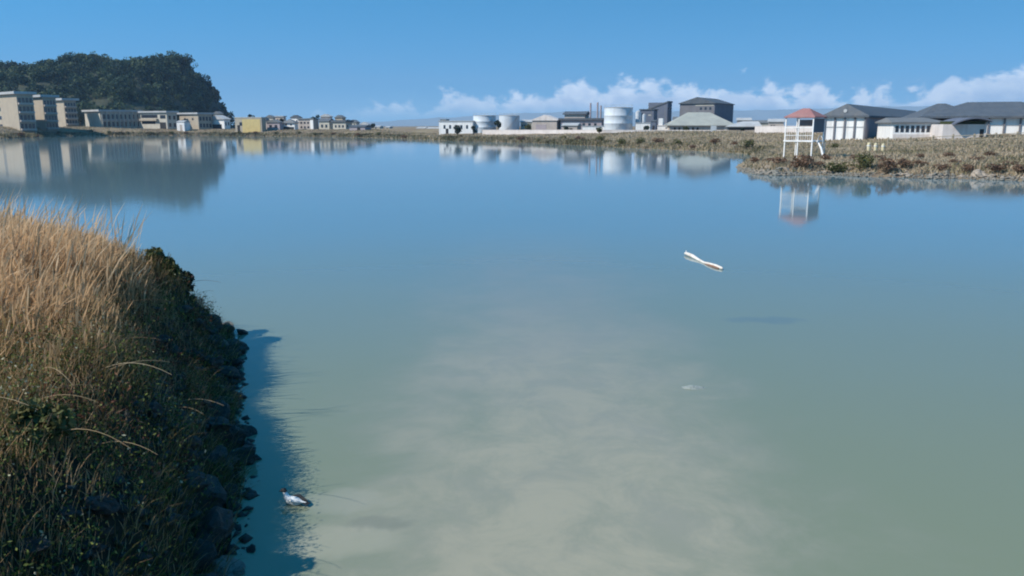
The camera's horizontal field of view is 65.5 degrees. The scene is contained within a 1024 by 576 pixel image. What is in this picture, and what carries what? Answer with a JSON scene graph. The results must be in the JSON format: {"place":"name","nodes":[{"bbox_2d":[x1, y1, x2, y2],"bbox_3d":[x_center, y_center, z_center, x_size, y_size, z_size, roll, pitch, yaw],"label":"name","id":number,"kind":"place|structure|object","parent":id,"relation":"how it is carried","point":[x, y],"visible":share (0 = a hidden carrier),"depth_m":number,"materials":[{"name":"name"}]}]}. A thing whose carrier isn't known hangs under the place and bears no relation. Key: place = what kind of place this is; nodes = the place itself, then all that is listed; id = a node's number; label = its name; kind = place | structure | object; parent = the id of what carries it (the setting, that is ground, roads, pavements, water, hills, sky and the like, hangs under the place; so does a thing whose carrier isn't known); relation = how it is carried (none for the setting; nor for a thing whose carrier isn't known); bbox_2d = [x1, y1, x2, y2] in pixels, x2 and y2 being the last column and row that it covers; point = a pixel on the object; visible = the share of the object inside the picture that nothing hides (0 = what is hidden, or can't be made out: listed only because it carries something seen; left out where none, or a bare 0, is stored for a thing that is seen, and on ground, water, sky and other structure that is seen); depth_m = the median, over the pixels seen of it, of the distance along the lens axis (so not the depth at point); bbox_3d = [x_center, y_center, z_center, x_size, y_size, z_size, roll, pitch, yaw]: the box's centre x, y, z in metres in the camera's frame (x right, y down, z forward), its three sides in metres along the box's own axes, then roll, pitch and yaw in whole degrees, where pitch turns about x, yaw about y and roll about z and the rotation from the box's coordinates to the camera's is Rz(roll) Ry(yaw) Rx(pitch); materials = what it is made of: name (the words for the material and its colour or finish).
{"place":"outdoors","nodes":[
{"label":"outdoors","id":0,"kind":"place"},
{"bbox_2d":[3,65,234,127],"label":"hill","id":1,"kind":"structure","parent":0,"point":[104,101],"depth_m":523.32,"materials":[{"name":"plant"}]},
{"bbox_2d":[3,61,16,69],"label":"tree","id":2,"kind":"object","parent":1,"relation":"on","point":[8,65],"visible":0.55,"depth_m":581.84,"materials":[{"name":"green plant"}]},
{"bbox_2d":[0,50,234,127],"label":"wood","id":3,"kind":"object","parent":1,"relation":"on","point":[115,76],"visible":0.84,"depth_m":536.35,"materials":[{"name":"green plant"}]},
{"bbox_2d":[212,89,219,110],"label":"tree","id":4,"kind":"object","parent":1,"relation":"on","point":[215,91],"visible":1,"depth_m":586.62,"materials":[{"name":"green plant"}]},
{"bbox_2d":[0,136,1023,575],"bbox_3d":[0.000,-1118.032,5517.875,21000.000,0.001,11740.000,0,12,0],"label":"water","id":5,"kind":"structure","parent":0,"point":[478,358],"depth_m":16.51,"materials":[{"name":"liquid"}]},
{"bbox_2d":[233,565,244,575],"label":"rock","id":6,"kind":"object","parent":5,"relation":"in","point":[238,570],"visible":0.99,"depth_m":8.14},
{"bbox_2d":[237,329,247,334],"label":"rock","id":7,"kind":"object","parent":5,"relation":"in","point":[241,331],"visible":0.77,"depth_m":17.53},
{"bbox_2d":[246,544,255,552],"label":"rock","id":8,"kind":"object","parent":5,"relation":"in","point":[251,548],"visible":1,"depth_m":8.59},
{"bbox_2d":[280,488,310,505],"bbox_3d":[-2.652,2.539,9.673,0.436,0.189,0.185,5,12,22],"label":"bird","id":9,"kind":"object","parent":5,"relation":"on","point":[296,499],"visible":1,"depth_m":9.65},
{"bbox_2d":[682,385,704,389],"bbox_3d":[3.182,1.750,13.971,0.448,0.086,0.231,1,12,6],"label":"plastic scrap","id":10,"kind":"object","parent":5,"relation":"on","point":[693,387],"visible":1,"depth_m":13.93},
{"bbox_2d":[684,250,722,268],"bbox_3d":[6.421,-0.954,26.959,0.180,0.167,3.214,-2,12,-9],"label":"driftwood","id":11,"kind":"object","parent":5,"relation":"on","point":[693,256],"visible":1,"depth_m":26.70,"materials":[{"name":"wood"}]},
{"bbox_2d":[0,126,1023,575],"bbox_3d":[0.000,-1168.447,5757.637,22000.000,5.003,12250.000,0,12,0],"label":"ground","id":12,"kind":"structure","parent":0,"point":[110,520],"depth_m":7.48,"materials":[{"name":"soil"}]},
{"bbox_2d":[0,91,36,132],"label":"apartment block","id":13,"kind":"structure","parent":12,"relation":"on","point":[17,111],"depth_m":331.16,"materials":[{"name":"beige concrete"}]},
{"bbox_2d":[13,537,54,559],"bbox_3d":[-3.815,2.080,6.344,0.327,0.197,0.254,2,12,11],"label":"rock","id":14,"kind":"object","parent":12,"relation":"on","point":[44,546],"visible":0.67,"depth_m":6.27,"materials":[{"name":"stone"}]},
{"bbox_2d":[5,398,76,455],"bbox_3d":[-4.253,1.288,7.130,0.590,0.563,0.606,0,12,0],"label":"shrub","id":15,"kind":"object","parent":12,"relation":"on","point":[22,412],"visible":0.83,"depth_m":7.10,"materials":[{"name":"green plant"}]},
{"bbox_2d":[33,95,59,131],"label":"apartment block","id":16,"kind":"structure","parent":12,"relation":"on","point":[46,113],"depth_m":357.76,"materials":[{"name":"beige concrete"}]},
{"bbox_2d":[53,505,75,525],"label":"rock","id":17,"kind":"object","parent":12,"relation":"on","point":[64,514],"visible":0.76,"depth_m":6.69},
{"bbox_2d":[56,98,78,126],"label":"apartment block","id":18,"kind":"structure","parent":12,"relation":"on","point":[67,112],"depth_m":386.89,"materials":[{"name":"beige concrete"}]},
{"bbox_2d":[81,536,100,551],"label":"rock","id":19,"kind":"object","parent":12,"relation":"on","point":[95,547],"visible":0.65,"depth_m":6.71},
{"bbox_2d":[86,495,120,515],"bbox_3d":[-3.649,1.930,7.052,0.297,0.183,0.309,1,-10,-7],"label":"rock","id":20,"kind":"object","parent":12,"relation":"on","point":[109,506],"visible":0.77,"depth_m":6.98,"materials":[{"name":"stone"}]},
{"bbox_2d":[94,526,113,537],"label":"rock","id":21,"kind":"object","parent":12,"relation":"on","point":[106,531],"visible":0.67,"depth_m":6.90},
{"bbox_2d":[81,110,142,128],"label":"terrace block","id":22,"kind":"structure","parent":12,"relation":"on","point":[115,118],"depth_m":397.81,"materials":[{"name":"beige concrete"}]},
{"bbox_2d":[0,259,223,454],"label":"dead stalks","id":23,"kind":"object","parent":12,"relation":"on","point":[110,369],"visible":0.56,"depth_m":8.94,"materials":[{"name":"plant"}]},
{"bbox_2d":[2,244,223,499],"bbox_3d":[-6.008,0.558,12.953,2.471,1.970,12.288,-5,12,-23],"label":"russet weed","id":24,"kind":"object","parent":12,"relation":"on","point":[114,400],"visible":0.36,"depth_m":9.76,"materials":[{"name":"plant"}]},
{"bbox_2d":[0,249,242,575],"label":"weeds","id":25,"kind":"object","parent":12,"relation":"on","point":[91,466],"visible":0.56,"depth_m":8.08,"materials":[{"name":"green plant"}]},
{"bbox_2d":[0,189,260,575],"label":"dry grass","id":26,"kind":"structure","parent":12,"relation":"on","point":[41,267],"depth_m":9.98,"materials":[{"name":"plant"}]},
{"bbox_2d":[142,401,163,417],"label":"rock","id":27,"kind":"object","parent":12,"relation":"on","point":[153,406],"visible":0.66,"depth_m":9.29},
{"bbox_2d":[52,284,261,575],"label":"rubble","id":28,"kind":"object","parent":12,"relation":"on","point":[249,495],"visible":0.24,"depth_m":8.87,"materials":[{"name":"stone"}]},
{"bbox_2d":[138,111,178,128],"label":"flats","id":29,"kind":"structure","parent":12,"relation":"on","point":[158,119],"depth_m":396.80,"materials":[{"name":"paint"}]},
{"bbox_2d":[151,334,170,346],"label":"rock","id":30,"kind":"object","parent":12,"relation":"on","point":[164,338],"visible":0.41,"depth_m":12.89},
{"bbox_2d":[144,247,179,278],"bbox_3d":[-7.058,-0.448,15.950,0.739,0.768,0.770,0,12,0],"label":"shrub","id":31,"kind":"object","parent":12,"relation":"on","point":[158,252],"visible":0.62,"depth_m":15.92,"materials":[{"name":"green plant"}]},
{"bbox_2d":[176,120,189,130],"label":"shed","id":32,"kind":"structure","parent":12,"relation":"on","point":[183,125],"depth_m":389.07,"materials":[{"name":"white paint"}]},
{"bbox_2d":[173,267,194,291],"bbox_3d":[-7.121,-0.076,16.823,0.814,0.704,0.715,-4,12,-19],"label":"shrub","id":33,"kind":"object","parent":12,"relation":"on","point":[187,276],"visible":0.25,"depth_m":16.88,"materials":[{"name":"green plant"}]},
{"bbox_2d":[183,436,201,450],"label":"rock","id":34,"kind":"object","parent":12,"relation":"on","point":[197,440],"visible":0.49,"depth_m":9.62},
{"bbox_2d":[177,112,213,129],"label":"flats","id":35,"kind":"structure","parent":12,"relation":"on","point":[198,120],"depth_m":398.41,"materials":[{"name":"paint"}]},
{"bbox_2d":[181,471,210,496],"bbox_3d":[-3.605,2.223,9.008,0.461,0.294,0.511,-4,12,-21],"label":"rock","id":36,"kind":"object","parent":12,"relation":"on","point":[200,477],"visible":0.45,"depth_m":8.90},
{"bbox_2d":[189,538,217,573],"bbox_3d":[-3.201,2.734,8.039,0.305,0.162,0.438,32,58,32],"label":"rock","id":37,"kind":"object","parent":12,"relation":"on","point":[205,546],"visible":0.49,"depth_m":8.01,"materials":[{"name":"stone"}]},
{"bbox_2d":[189,474,226,514],"bbox_3d":[-3.604,2.354,9.021,0.586,0.400,0.576,-9,14,-37],"label":"rock","id":38,"kind":"object","parent":12,"relation":"on","point":[222,496],"visible":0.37,"depth_m":8.93,"materials":[{"name":"stone"}]},
{"bbox_2d":[205,326,218,334],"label":"rock","id":39,"kind":"object","parent":12,"relation":"on","point":[213,331],"visible":0.36,"depth_m":15.65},
{"bbox_2d":[205,313,221,332],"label":"rock","id":40,"kind":"object","parent":12,"relation":"on","point":[218,322],"visible":0.41,"depth_m":16.21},
{"bbox_2d":[194,506,234,548],"bbox_3d":[-3.255,2.596,8.484,0.538,0.333,0.544,-29,13,-3],"label":"rock","id":41,"kind":"object","parent":12,"relation":"on","point":[216,516],"visible":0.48,"depth_m":8.39,"materials":[{"name":"stone"}]},
{"bbox_2d":[205,445,227,467],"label":"rock","id":42,"kind":"object","parent":12,"relation":"on","point":[216,454],"visible":0.36,"depth_m":10.15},
{"bbox_2d":[202,416,232,439],"bbox_3d":[-4.166,1.997,11.220,0.463,0.411,0.409,-9,15,-39],"label":"rock","id":43,"kind":"object","parent":12,"relation":"on","point":[219,419],"visible":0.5,"depth_m":11.13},
{"bbox_2d":[205,400,230,420],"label":"rock","id":44,"kind":"object","parent":12,"relation":"on","point":[226,410],"visible":0.34,"depth_m":11.70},
{"bbox_2d":[212,115,231,128],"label":"garage house","id":45,"kind":"structure","parent":12,"relation":"on","point":[220,121],"depth_m":401.32,"materials":[{"name":"white paint"}]},
{"bbox_2d":[221,323,234,334],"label":"rock","id":46,"kind":"object","parent":12,"relation":"on","point":[232,329],"visible":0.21,"depth_m":17.55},
{"bbox_2d":[217,366,240,378],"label":"rock","id":47,"kind":"object","parent":12,"relation":"on","point":[227,370],"visible":0.62,"depth_m":14.27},
{"bbox_2d":[212,555,245,575],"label":"rock","id":48,"kind":"object","parent":12,"relation":"on","point":[231,568],"visible":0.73,"depth_m":8.21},
{"bbox_2d":[223,359,235,365],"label":"rock","id":49,"kind":"object","parent":12,"relation":"on","point":[229,362],"visible":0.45,"depth_m":15.06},
{"bbox_2d":[227,111,234,128],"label":"tree","id":50,"kind":"object","parent":12,"relation":"on","point":[230,116],"visible":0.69,"depth_m":430.35,"materials":[{"name":"green plant"}]},
{"bbox_2d":[225,344,245,353],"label":"rock","id":51,"kind":"object","parent":12,"relation":"on","point":[241,348],"visible":0.31,"depth_m":15.97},
{"bbox_2d":[229,425,245,443],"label":"rock","id":52,"kind":"object","parent":12,"relation":"on","point":[233,428],"visible":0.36,"depth_m":11.47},
{"bbox_2d":[227,339,248,349],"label":"rock","id":53,"kind":"object","parent":12,"relation":"on","point":[241,343],"visible":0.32,"depth_m":16.36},
{"bbox_2d":[233,358,243,366],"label":"rock","id":54,"kind":"object","parent":12,"relation":"on","point":[238,361],"visible":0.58,"depth_m":15.13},
{"bbox_2d":[228,444,255,465],"bbox_3d":[-3.735,2.309,10.935,0.477,0.320,0.478,-2,12,-7],"label":"rock","id":55,"kind":"object","parent":12,"relation":"on","point":[252,459],"visible":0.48,"depth_m":10.81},
{"bbox_2d":[241,424,257,436],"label":"rock","id":56,"kind":"object","parent":12,"relation":"on","point":[250,430],"visible":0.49,"depth_m":11.85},
{"bbox_2d":[234,117,265,132],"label":"yellow building","id":57,"kind":"structure","parent":12,"relation":"on","point":[248,124],"depth_m":366.70,"materials":[{"name":"paint"}]},
{"bbox_2d":[266,120,283,129],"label":"house","id":58,"kind":"structure","parent":12,"relation":"on","point":[275,124],"depth_m":369.62,"materials":[{"name":"paint"}]},
{"bbox_2d":[283,119,298,129],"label":"house","id":59,"kind":"structure","parent":12,"relation":"on","point":[290,124],"depth_m":371.51,"materials":[{"name":"white paint"}]},
{"bbox_2d":[297,118,319,128],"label":"house","id":60,"kind":"structure","parent":12,"relation":"on","point":[308,123],"depth_m":374.00,"materials":[{"name":"white paint"}]},
{"bbox_2d":[318,118,332,128],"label":"house","id":61,"kind":"structure","parent":12,"relation":"on","point":[325,123],"depth_m":371.48,"materials":[{"name":"paint"}]},
{"bbox_2d":[334,115,346,119],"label":"house","id":62,"kind":"structure","parent":12,"relation":"on","point":[339,117],"depth_m":423.44,"materials":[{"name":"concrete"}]},
{"bbox_2d":[331,120,353,128],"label":"house","id":63,"kind":"structure","parent":12,"relation":"on","point":[341,124],"depth_m":365.99,"materials":[{"name":"paint"}]},
{"bbox_2d":[348,125,371,130],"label":"shed","id":64,"kind":"structure","parent":12,"relation":"on","point":[359,127],"depth_m":344.64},
{"bbox_2d":[438,119,474,134],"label":"long building","id":65,"kind":"structure","parent":12,"relation":"on","point":[446,126],"depth_m":295.99,"materials":[{"name":"white paint"}]},
{"bbox_2d":[453,125,461,134],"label":"tree","id":66,"kind":"object","parent":12,"relation":"on","point":[458,129],"visible":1,"depth_m":256.40,"materials":[{"name":"green plant"}]},
{"bbox_2d":[473,113,495,132],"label":"storage tank","id":67,"kind":"object","parent":12,"relation":"on","point":[484,122],"visible":0.92,"depth_m":294.35,"materials":[{"name":"metal"}]},
{"bbox_2d":[499,113,519,129],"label":"storage tank","id":68,"kind":"object","parent":12,"relation":"on","point":[510,122],"visible":0.93,"depth_m":306.10,"materials":[{"name":"metal"}]},
{"bbox_2d":[0,126,1023,177],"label":"scrub","id":69,"kind":"object","parent":12,"relation":"on","point":[963,150],"visible":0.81,"depth_m":140.47,"materials":[{"name":"plant"}]},
{"bbox_2d":[520,120,531,129],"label":"shed","id":70,"kind":"structure","parent":12,"relation":"on","point":[524,123],"depth_m":310.47,"materials":[{"name":"grey metal"}]},
{"bbox_2d":[531,115,560,129],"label":"gabled store","id":71,"kind":"structure","parent":12,"relation":"on","point":[546,122],"depth_m":295.30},
{"bbox_2d":[561,123,581,129],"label":"shed","id":72,"kind":"structure","parent":12,"relation":"on","point":[573,126],"depth_m":269.52,"materials":[{"name":"grey metal"}]},
{"bbox_2d":[558,102,603,129],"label":"factory","id":73,"kind":"structure","parent":12,"relation":"on","point":[582,118],"depth_m":292.33,"materials":[{"name":"grey metal"}]},
{"bbox_2d":[582,126,603,129],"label":"store","id":74,"kind":"structure","parent":12,"relation":"on","point":[591,127],"depth_m":257.95,"materials":[{"name":"white paint"}]},
{"bbox_2d":[604,105,632,129],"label":"storage tank","id":75,"kind":"object","parent":12,"relation":"on","point":[618,118],"visible":0.97,"depth_m":253.05,"materials":[{"name":"metal"}]},
{"bbox_2d":[482,130,754,134],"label":"boundary wall","id":76,"kind":"structure","parent":12,"relation":"on","point":[500,132],"depth_m":253.65,"materials":[{"name":"concrete"}]},
{"bbox_2d":[635,110,640,129],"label":"silo","id":77,"kind":"object","parent":12,"relation":"on","point":[637,116],"visible":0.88,"depth_m":261.49,"materials":[{"name":"metal"}]},
{"bbox_2d":[636,123,650,129],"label":"white store","id":78,"kind":"structure","parent":12,"relation":"on","point":[640,126],"depth_m":251.64,"materials":[{"name":"paint"}]},
{"bbox_2d":[639,109,658,128],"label":"process wing","id":79,"kind":"structure","parent":12,"relation":"on","point":[650,114],"depth_m":274.51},
{"bbox_2d":[651,120,656,129],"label":"dark hut","id":80,"kind":"object","parent":12,"relation":"on","point":[653,124],"visible":0.79,"depth_m":247.12,"materials":[{"name":"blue metal"}]},
{"bbox_2d":[648,101,672,128],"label":"process tower","id":81,"kind":"structure","parent":12,"relation":"on","point":[664,111],"depth_m":286.41,"materials":[{"name":"grey metal"}]},
{"bbox_2d":[657,118,667,129],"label":"white store","id":82,"kind":"structure","parent":12,"relation":"on","point":[661,125],"depth_m":258.40,"materials":[{"name":"paint"}]},
{"bbox_2d":[665,112,733,129],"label":"hip shed","id":83,"kind":"structure","parent":12,"relation":"on","point":[699,120],"depth_m":253.13,"materials":[{"name":"white paint"}]},
{"bbox_2d":[678,97,734,122],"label":"warehouse","id":84,"kind":"structure","parent":12,"relation":"on","point":[721,108],"depth_m":297.38,"materials":[{"name":"grey metal"}]},
{"bbox_2d":[725,121,761,129],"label":"open shed","id":85,"kind":"structure","parent":12,"relation":"on","point":[749,125],"depth_m":242.95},
{"bbox_2d":[736,118,751,122],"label":"shed","id":86,"kind":"structure","parent":12,"relation":"on","point":[742,119],"depth_m":286.92,"materials":[{"name":"white metal"}]},
{"bbox_2d":[738,139,754,148],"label":"bush","id":87,"kind":"object","parent":12,"relation":"on","point":[748,143],"visible":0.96,"depth_m":135.45,"materials":[{"name":"green plant"}]},
{"bbox_2d":[750,120,767,125],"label":"shed","id":88,"kind":"structure","parent":12,"relation":"on","point":[763,122],"depth_m":265.48,"materials":[{"name":"grey metal"}]},
{"bbox_2d":[767,119,784,126],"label":"shed","id":89,"kind":"structure","parent":12,"relation":"on","point":[775,122],"depth_m":235.82,"materials":[{"name":"white metal"}]},
{"bbox_2d":[772,157,790,163],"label":"bush","id":90,"kind":"object","parent":12,"relation":"on","point":[778,159],"visible":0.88,"depth_m":77.54,"materials":[{"name":"brown plant"}]},
{"bbox_2d":[755,126,822,132],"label":"boundary wall","id":91,"kind":"structure","parent":12,"relation":"on","point":[766,129],"depth_m":188.03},
{"bbox_2d":[791,155,813,167],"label":"bush","id":92,"kind":"object","parent":12,"relation":"on","point":[803,161],"visible":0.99,"depth_m":75.72,"materials":[{"name":"brown plant"}]},
{"bbox_2d":[783,108,826,157],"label":"lookout tower","id":93,"kind":"structure","parent":12,"relation":"on","point":[817,123],"depth_m":86.43,"materials":[{"name":"white paint"}]},
{"bbox_2d":[823,160,858,171],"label":"bush","id":94,"kind":"object","parent":12,"relation":"on","point":[839,165],"visible":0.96,"depth_m":74.23,"materials":[{"name":"green plant"}]},
{"bbox_2d":[854,152,873,169],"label":"bush","id":95,"kind":"object","parent":12,"relation":"on","point":[864,159],"visible":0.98,"depth_m":73.33,"materials":[{"name":"green plant"}]},
{"bbox_2d":[824,104,916,139],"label":"hall","id":96,"kind":"structure","parent":12,"relation":"on","point":[849,121],"depth_m":149.48,"materials":[{"name":"white paint"}]},
{"bbox_2d":[737,167,1023,180],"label":"rubble","id":97,"kind":"object","parent":12,"relation":"on","point":[751,171],"visible":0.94,"depth_m":72.02,"materials":[{"name":"stone"}]},
{"bbox_2d":[877,157,897,173],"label":"bush","id":98,"kind":"object","parent":12,"relation":"on","point":[887,163],"visible":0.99,"depth_m":72.12,"materials":[{"name":"brown plant"}]},
{"bbox_2d":[896,158,914,168],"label":"bush","id":99,"kind":"object","parent":12,"relation":"on","point":[904,163],"visible":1,"depth_m":72.42,"materials":[{"name":"brown plant"}]},
{"bbox_2d":[874,118,939,139],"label":"colonnade building","id":100,"kind":"structure","parent":12,"relation":"on","point":[903,127],"depth_m":138.22,"materials":[{"name":"white paint"}]},
{"bbox_2d":[901,103,967,120],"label":"roofed block","id":101,"kind":"structure","parent":12,"relation":"on","point":[931,109],"depth_m":158.66,"materials":[{"name":"grey metal"}]},
{"bbox_2d":[933,164,950,170],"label":"bush","id":102,"kind":"object","parent":12,"relation":"on","point":[945,166],"visible":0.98,"depth_m":71.27,"materials":[{"name":"brown plant"}]},
{"bbox_2d":[887,131,1023,146],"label":"post and rail fence","id":103,"kind":"object","parent":12,"relation":"on","point":[974,137],"visible":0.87,"depth_m":103.13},
{"bbox_2d":[930,117,992,139],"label":"canopy building","id":104,"kind":"structure","parent":12,"relation":"on","point":[962,126],"depth_m":131.18,"materials":[{"name":"white stone"}]},
{"bbox_2d":[961,163,973,172],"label":"bush","id":105,"kind":"object","parent":12,"relation":"on","point":[967,167],"visible":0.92,"depth_m":70.22,"materials":[{"name":"brown plant"}]},
{"bbox_2d":[917,102,1023,133],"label":"hall","id":106,"kind":"structure","parent":12,"relation":"on","point":[1006,117],"depth_m":141.54,"materials":[{"name":"white paint"}]},
{"bbox_2d":[970,169,987,177],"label":"rock","id":107,"kind":"object","parent":12,"relation":"on","point":[976,173],"visible":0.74,"depth_m":68.43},
{"bbox_2d":[984,164,1009,171],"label":"bush","id":108,"kind":"object","parent":12,"relation":"on","point":[996,167],"visible":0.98,"depth_m":68.44,"materials":[{"name":"brown plant"}]},
{"bbox_2d":[1012,164,1023,173],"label":"bush","id":109,"kind":"object","parent":12,"relation":"on","point":[1017,167],"visible":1,"depth_m":67.65,"materials":[{"name":"brown plant"}]},
{"bbox_2d":[0,0,1023,124],"label":"sky","id":110,"kind":"structure","parent":0,"point":[360,60],"materials":[{"name":"blue"}]},
{"bbox_2d":[359,106,929,125],"bbox_3d":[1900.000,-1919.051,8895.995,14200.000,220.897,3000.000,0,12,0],"label":"mountains","id":111,"kind":"structure","parent":0,"point":[765,114],"depth_m":8478.02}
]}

